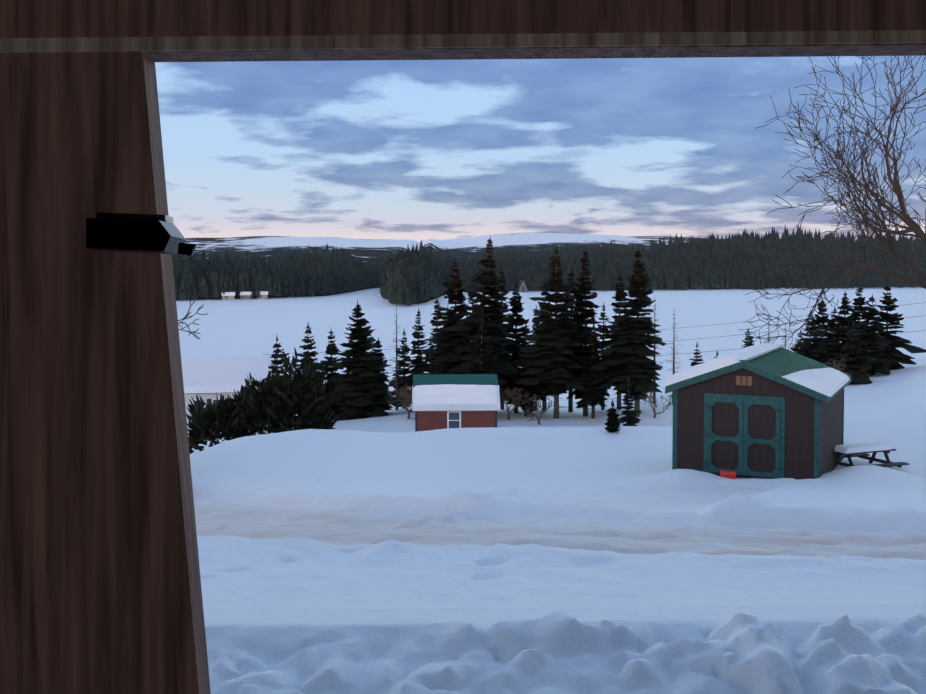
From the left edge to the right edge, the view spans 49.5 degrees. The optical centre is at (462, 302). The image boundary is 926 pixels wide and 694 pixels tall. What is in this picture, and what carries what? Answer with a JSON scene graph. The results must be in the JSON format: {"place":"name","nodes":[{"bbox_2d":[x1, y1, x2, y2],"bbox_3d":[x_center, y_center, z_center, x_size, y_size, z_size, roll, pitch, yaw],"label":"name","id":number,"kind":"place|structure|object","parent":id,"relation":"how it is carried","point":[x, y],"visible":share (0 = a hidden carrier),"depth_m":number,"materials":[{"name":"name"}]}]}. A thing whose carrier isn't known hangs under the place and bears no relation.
{"place":"outdoors","nodes":[
{"label":"outdoors","id":0,"kind":"place"},
{"bbox_2d":[155,56,925,241],"label":"sky","id":1,"kind":"structure","parent":0,"point":[417,150],"materials":[{"name":"blue"}]},
{"bbox_2d":[174,232,925,693],"bbox_3d":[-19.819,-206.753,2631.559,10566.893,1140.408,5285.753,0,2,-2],"label":"ground snow","id":2,"kind":"structure","parent":0,"point":[576,550],"depth_m":12.36,"materials":[{"name":"white snow"}]},
{"bbox_2d":[178,296,207,339],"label":"bare branches","id":3,"kind":"object","parent":2,"relation":"on","point":[186,317],"visible":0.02,"depth_m":56.12,"materials":[{"name":"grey plant"}]},
{"bbox_2d":[181,355,273,425],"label":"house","id":4,"kind":"structure","parent":2,"relation":"on","point":[206,378],"depth_m":75.49,"materials":[{"name":"white"}]},
{"bbox_2d":[186,347,337,453],"bbox_3d":[-9.069,4.596,45.029,7.108,5.350,4.600,0,2,-2],"label":"cedar bush","id":5,"kind":"object","parent":2,"relation":"on","point":[276,404],"visible":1,"depth_m":44.17,"materials":[{"name":"green plant"}]},
{"bbox_2d":[268,336,288,379],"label":"pine tree","id":6,"kind":"object","parent":2,"relation":"on","point":[276,361],"visible":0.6,"depth_m":61.68,"materials":[{"name":"green plant"}]},
{"bbox_2d":[292,324,334,407],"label":"spruce tree","id":7,"kind":"object","parent":2,"relation":"on","point":[312,354],"visible":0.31,"depth_m":63.80,"materials":[{"name":"green plant"}]},
{"bbox_2d":[320,330,343,416],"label":"spruce tree","id":8,"kind":"object","parent":2,"relation":"on","point":[332,349],"visible":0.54,"depth_m":65.64,"materials":[{"name":"green plant"}]},
{"bbox_2d":[328,299,410,420],"bbox_3d":[-6.353,3.836,64.150,4.612,8.179,5.230,1,2,29],"label":"spruce tree","id":9,"kind":"object","parent":2,"relation":"on","point":[359,390],"visible":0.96,"depth_m":63.20,"materials":[{"name":"green plant"}]},
{"bbox_2d":[222,280,527,299],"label":"distant buildings","id":10,"kind":"structure","parent":2,"relation":"on","point":[264,294],"depth_m":512.69,"materials":[{"name":"grey"}]},
{"bbox_2d":[371,337,393,410],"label":"spruce tree","id":11,"kind":"object","parent":2,"relation":"on","point":[383,379],"visible":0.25,"depth_m":66.82,"materials":[{"name":"green plant"}]},
{"bbox_2d":[389,305,405,409],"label":"larch tree","id":12,"kind":"object","parent":2,"relation":"on","point":[397,377],"visible":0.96,"depth_m":69.99,"materials":[{"name":"brown plant"}]},
{"bbox_2d":[388,386,411,418],"bbox_3d":[-3.155,5.813,57.686,1.918,2.453,2.948,-1,2,-30],"label":"bare bush","id":13,"kind":"object","parent":2,"relation":"on","point":[406,395],"visible":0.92,"depth_m":57.93,"materials":[{"name":"brown plant"}]},
{"bbox_2d":[389,330,411,408],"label":"spruce tree","id":14,"kind":"object","parent":2,"relation":"on","point":[406,350],"visible":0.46,"depth_m":71.90,"materials":[{"name":"green plant"}]},
{"bbox_2d":[402,307,427,396],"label":"spruce tree","id":15,"kind":"object","parent":2,"relation":"on","point":[416,364],"visible":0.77,"depth_m":67.88,"materials":[{"name":"green plant"}]},
{"bbox_2d":[409,338,438,411],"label":"spruce tree","id":16,"kind":"object","parent":2,"relation":"on","point":[429,367],"visible":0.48,"depth_m":58.00,"materials":[{"name":"green plant"}]},
{"bbox_2d":[423,298,443,371],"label":"spruce tree","id":17,"kind":"object","parent":2,"relation":"on","point":[436,325],"visible":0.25,"depth_m":65.89,"materials":[{"name":"green plant"}]},
{"bbox_2d":[422,258,472,373],"bbox_3d":[-0.509,2.251,61.769,4.797,10.131,4.432,0,2,-2],"label":"spruce tree","id":18,"kind":"object","parent":2,"relation":"on","point":[444,351],"visible":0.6,"depth_m":61.56,"materials":[{"name":"green plant"}]},
{"bbox_2d":[412,374,500,431],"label":"shed","id":19,"kind":"structure","parent":2,"relation":"on","point":[443,401],"depth_m":45.12,"materials":[{"name":"red"}]},
{"bbox_2d":[464,276,478,343],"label":"spruce tree","id":20,"kind":"object","parent":2,"relation":"on","point":[470,298],"visible":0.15,"depth_m":66.97,"materials":[{"name":"green plant"}]},
{"bbox_2d":[443,237,518,401],"bbox_3d":[0.958,1.543,60.234,4.646,11.341,4.800,0,2,-2],"label":"spruce tree","id":21,"kind":"object","parent":2,"relation":"on","point":[468,327],"visible":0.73,"depth_m":59.52,"materials":[{"name":"green plant"}]},
{"bbox_2d":[466,308,506,391],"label":"spruce tree","id":22,"kind":"object","parent":2,"relation":"on","point":[477,356],"visible":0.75,"depth_m":57.00,"materials":[{"name":"green plant"}]},
{"bbox_2d":[494,265,522,409],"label":"spruce tree","id":23,"kind":"object","parent":2,"relation":"on","point":[501,286],"visible":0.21,"depth_m":67.95,"materials":[{"name":"green plant"}]},
{"bbox_2d":[499,386,533,419],"bbox_3d":[2.902,5.883,58.048,1.677,2.209,2.961,-2,3,-41],"label":"bare bush","id":24,"kind":"object","parent":2,"relation":"on","point":[509,394],"visible":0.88,"depth_m":57.78,"materials":[{"name":"brown plant"}]},
{"bbox_2d":[501,280,545,412],"bbox_3d":[3.482,2.943,63.818,4.028,9.031,3.825,0,2,-2],"label":"spruce tree","id":25,"kind":"object","parent":2,"relation":"on","point":[518,320],"visible":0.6,"depth_m":63.75,"materials":[{"name":"green plant"}]},
{"bbox_2d":[512,322,547,416],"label":"spruce tree","id":26,"kind":"object","parent":2,"relation":"on","point":[531,404],"visible":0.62,"depth_m":60.01,"materials":[{"name":"green plant"}]},
{"bbox_2d":[531,306,541,406],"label":"spruce tree","id":27,"kind":"object","parent":2,"relation":"on","point":[533,325],"visible":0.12,"depth_m":68.20,"materials":[{"name":"green plant"}]},
{"bbox_2d":[526,278,552,411],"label":"spruce tree","id":28,"kind":"object","parent":2,"relation":"on","point":[545,294],"visible":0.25,"depth_m":66.15,"materials":[{"name":"green plant"}]},
{"bbox_2d":[523,394,560,424],"bbox_3d":[4.101,5.903,54.099,2.266,1.964,1.205,-1,2,-36],"label":"bare bush","id":29,"kind":"object","parent":2,"relation":"on","point":[535,403],"visible":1,"depth_m":54.23,"materials":[{"name":"brown plant"}]},
{"bbox_2d":[172,225,925,305],"bbox_3d":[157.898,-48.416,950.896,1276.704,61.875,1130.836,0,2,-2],"label":"forest trees","id":30,"kind":"object","parent":2,"relation":"on","point":[416,276],"visible":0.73,"depth_m":745.12,"materials":[{"name":"green plant"}]},
{"bbox_2d":[515,245,584,418],"bbox_3d":[5.022,1.814,58.731,4.223,10.589,3.974,0,2,-2],"label":"spruce tree","id":31,"kind":"object","parent":2,"relation":"on","point":[551,361],"visible":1,"depth_m":57.84,"materials":[{"name":"green plant"}]},
{"bbox_2d":[558,266,582,411],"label":"spruce tree","id":32,"kind":"object","parent":2,"relation":"on","point":[570,399],"visible":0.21,"depth_m":65.12,"materials":[{"name":"green plant"}]},
{"bbox_2d":[543,251,605,415],"bbox_3d":[6.663,1.927,60.330,4.053,10.549,3.387,0,2,-2],"label":"spruce tree","id":33,"kind":"object","parent":2,"relation":"on","point":[583,314],"visible":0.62,"depth_m":59.90,"materials":[{"name":"green plant"}]},
{"bbox_2d":[574,320,606,418],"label":"spruce tree","id":34,"kind":"object","parent":2,"relation":"on","point":[593,397],"visible":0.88,"depth_m":58.02,"materials":[{"name":"green plant"}]},
{"bbox_2d":[266,302,925,360],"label":"power line wires","id":35,"kind":"object","parent":2,"relation":"on","point":[699,338],"visible":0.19,"depth_m":72.54,"materials":[{"name":"black metal"}]},
{"bbox_2d":[597,303,614,409],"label":"spruce tree","id":36,"kind":"object","parent":2,"relation":"on","point":[602,315],"visible":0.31,"depth_m":64.20,"materials":[{"name":"green plant"}]},
{"bbox_2d":[604,399,620,432],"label":"fir tree","id":37,"kind":"object","parent":2,"relation":"on","point":[613,423],"visible":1,"depth_m":37.17,"materials":[{"name":"green plant"}]},
{"bbox_2d":[599,272,627,406],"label":"spruce tree","id":38,"kind":"object","parent":2,"relation":"on","point":[620,295],"visible":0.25,"depth_m":62.10,"materials":[{"name":"green plant"}]},
{"bbox_2d":[589,245,666,416],"bbox_3d":[9.384,1.767,56.631,4.349,10.091,3.864,0,2,-2],"label":"spruce tree","id":39,"kind":"object","parent":2,"relation":"on","point":[636,364],"visible":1,"depth_m":56.04,"materials":[{"name":"green plant"}]},
{"bbox_2d":[616,374,641,425],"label":"spruce tree","id":40,"kind":"object","parent":2,"relation":"on","point":[629,419],"visible":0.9,"depth_m":50.27,"materials":[{"name":"green plant"}]},
{"bbox_2d":[639,391,672,417],"bbox_3d":[10.396,5.629,54.492,1.478,1.829,2.269,2,3,43],"label":"bare bush","id":41,"kind":"object","parent":2,"relation":"on","point":[651,402],"visible":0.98,"depth_m":54.51,"materials":[{"name":"brown plant"}]},
{"bbox_2d":[649,299,663,403],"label":"larch tree","id":42,"kind":"object","parent":2,"relation":"on","point":[654,395],"visible":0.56,"depth_m":63.44,"materials":[{"name":"brown plant"}]},
{"bbox_2d":[666,314,682,402],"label":"larch tree","id":43,"kind":"object","parent":2,"relation":"on","point":[673,353],"visible":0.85,"depth_m":60.43,"materials":[{"name":"brown plant"}]},
{"bbox_2d":[689,343,704,365],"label":"spruce tree","id":44,"kind":"object","parent":2,"relation":"on","point":[695,360],"visible":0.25,"depth_m":62.42,"materials":[{"name":"green plant"}]},
{"bbox_2d":[720,454,736,478],"bbox_3d":[6.853,4.032,25.748,0.384,0.844,1.004,1,2,23],"label":"snow shovel","id":45,"kind":"object","parent":2,"relation":"on","point":[729,474],"visible":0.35,"depth_m":25.54,"materials":[{"name":"red plastic"}]},
{"bbox_2d":[742,328,753,347],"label":"spruce tree","id":46,"kind":"object","parent":2,"relation":"on","point":[748,343],"visible":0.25,"depth_m":72.66,"materials":[{"name":"green plant"}]},
{"bbox_2d":[661,343,850,479],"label":"shed","id":47,"kind":"structure","parent":2,"relation":"on","point":[766,411],"depth_m":25.83,"materials":[{"name":"brown wood"}]},
{"bbox_2d":[781,324,790,348],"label":"larch tree","id":48,"kind":"object","parent":2,"relation":"on","point":[785,339],"visible":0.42,"depth_m":72.72,"materials":[{"name":"brown plant"}]},
{"bbox_2d":[790,330,802,352],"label":"spruce tree","id":49,"kind":"object","parent":2,"relation":"on","point":[795,349],"visible":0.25,"depth_m":74.77,"materials":[{"name":"green plant"}]},
{"bbox_2d":[793,309,825,359],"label":"spruce tree","id":50,"kind":"object","parent":2,"relation":"on","point":[809,348],"visible":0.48,"depth_m":66.52,"materials":[{"name":"green plant"}]},
{"bbox_2d":[796,298,828,354],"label":"spruce tree","id":51,"kind":"object","parent":2,"relation":"on","point":[819,319],"visible":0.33,"depth_m":70.62,"materials":[{"name":"green plant"}]},
{"bbox_2d":[810,306,846,366],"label":"spruce tree","id":52,"kind":"object","parent":2,"relation":"on","point":[826,354],"visible":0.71,"depth_m":64.56,"materials":[{"name":"green plant"}]},
{"bbox_2d":[743,56,925,349],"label":"birch tree","id":53,"kind":"object","parent":2,"relation":"on","point":[866,221],"visible":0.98,"depth_m":27.93,"materials":[{"name":"grey plant"}]},
{"bbox_2d":[821,292,855,350],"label":"spruce tree","id":54,"kind":"object","parent":2,"relation":"on","point":[843,321],"visible":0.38,"depth_m":68.69,"materials":[{"name":"green plant"}]},
{"bbox_2d":[824,354,871,372],"bbox_3d":[23.028,4.143,60.761,2.792,2.079,2.511,0,2,-2],"label":"bare bush","id":55,"kind":"object","parent":2,"relation":"on","point":[838,364],"visible":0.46,"depth_m":60.61,"materials":[{"name":"brown plant"}]},
{"bbox_2d":[838,321,876,384],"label":"spruce tree","id":56,"kind":"object","parent":2,"relation":"on","point":[855,364],"visible":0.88,"depth_m":58.40,"materials":[{"name":"green plant"}]},
{"bbox_2d":[832,294,890,375],"bbox_3d":[24.985,2.189,62.835,3.917,5.601,3.041,0,2,-2],"label":"spruce tree","id":57,"kind":"object","parent":2,"relation":"on","point":[869,336],"visible":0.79,"depth_m":62.43,"materials":[{"name":"green plant"}]},
{"bbox_2d":[841,285,889,367],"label":"spruce tree","id":58,"kind":"object","parent":2,"relation":"on","point":[858,303],"visible":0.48,"depth_m":66.63,"materials":[{"name":"green plant"}]},
{"bbox_2d":[834,442,908,467],"bbox_3d":[11.081,4.400,27.924,1.800,0.911,1.680,-1,2,-22],"label":"picnic table","id":59,"kind":"object","parent":2,"relation":"on","point":[859,450],"visible":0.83,"depth_m":27.70,"materials":[{"name":"brown wood"}]},
{"bbox_2d":[873,282,925,369],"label":"spruce tree","id":60,"kind":"object","parent":2,"relation":"on","point":[896,357],"visible":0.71,"depth_m":66.14,"materials":[{"name":"green plant"}]},
{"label":"cabin room walls","id":61,"kind":"object","parent":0,"visible":0},
{"bbox_2d":[0,0,925,693],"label":"window frame","id":62,"kind":"structure","parent":61,"relation":"attached to","point":[100,584],"depth_m":1.01,"materials":[{"name":"brown wood"}]},
{"bbox_2d":[86,212,196,255],"bbox_3d":[-0.305,-0.067,0.977,0.105,0.043,0.067,0,2,-2],"label":"door latch","id":63,"kind":"object","parent":62,"relation":"attached to","point":[138,233],"visible":1,"depth_m":0.95,"materials":[{"name":"black metal"}]}
]}

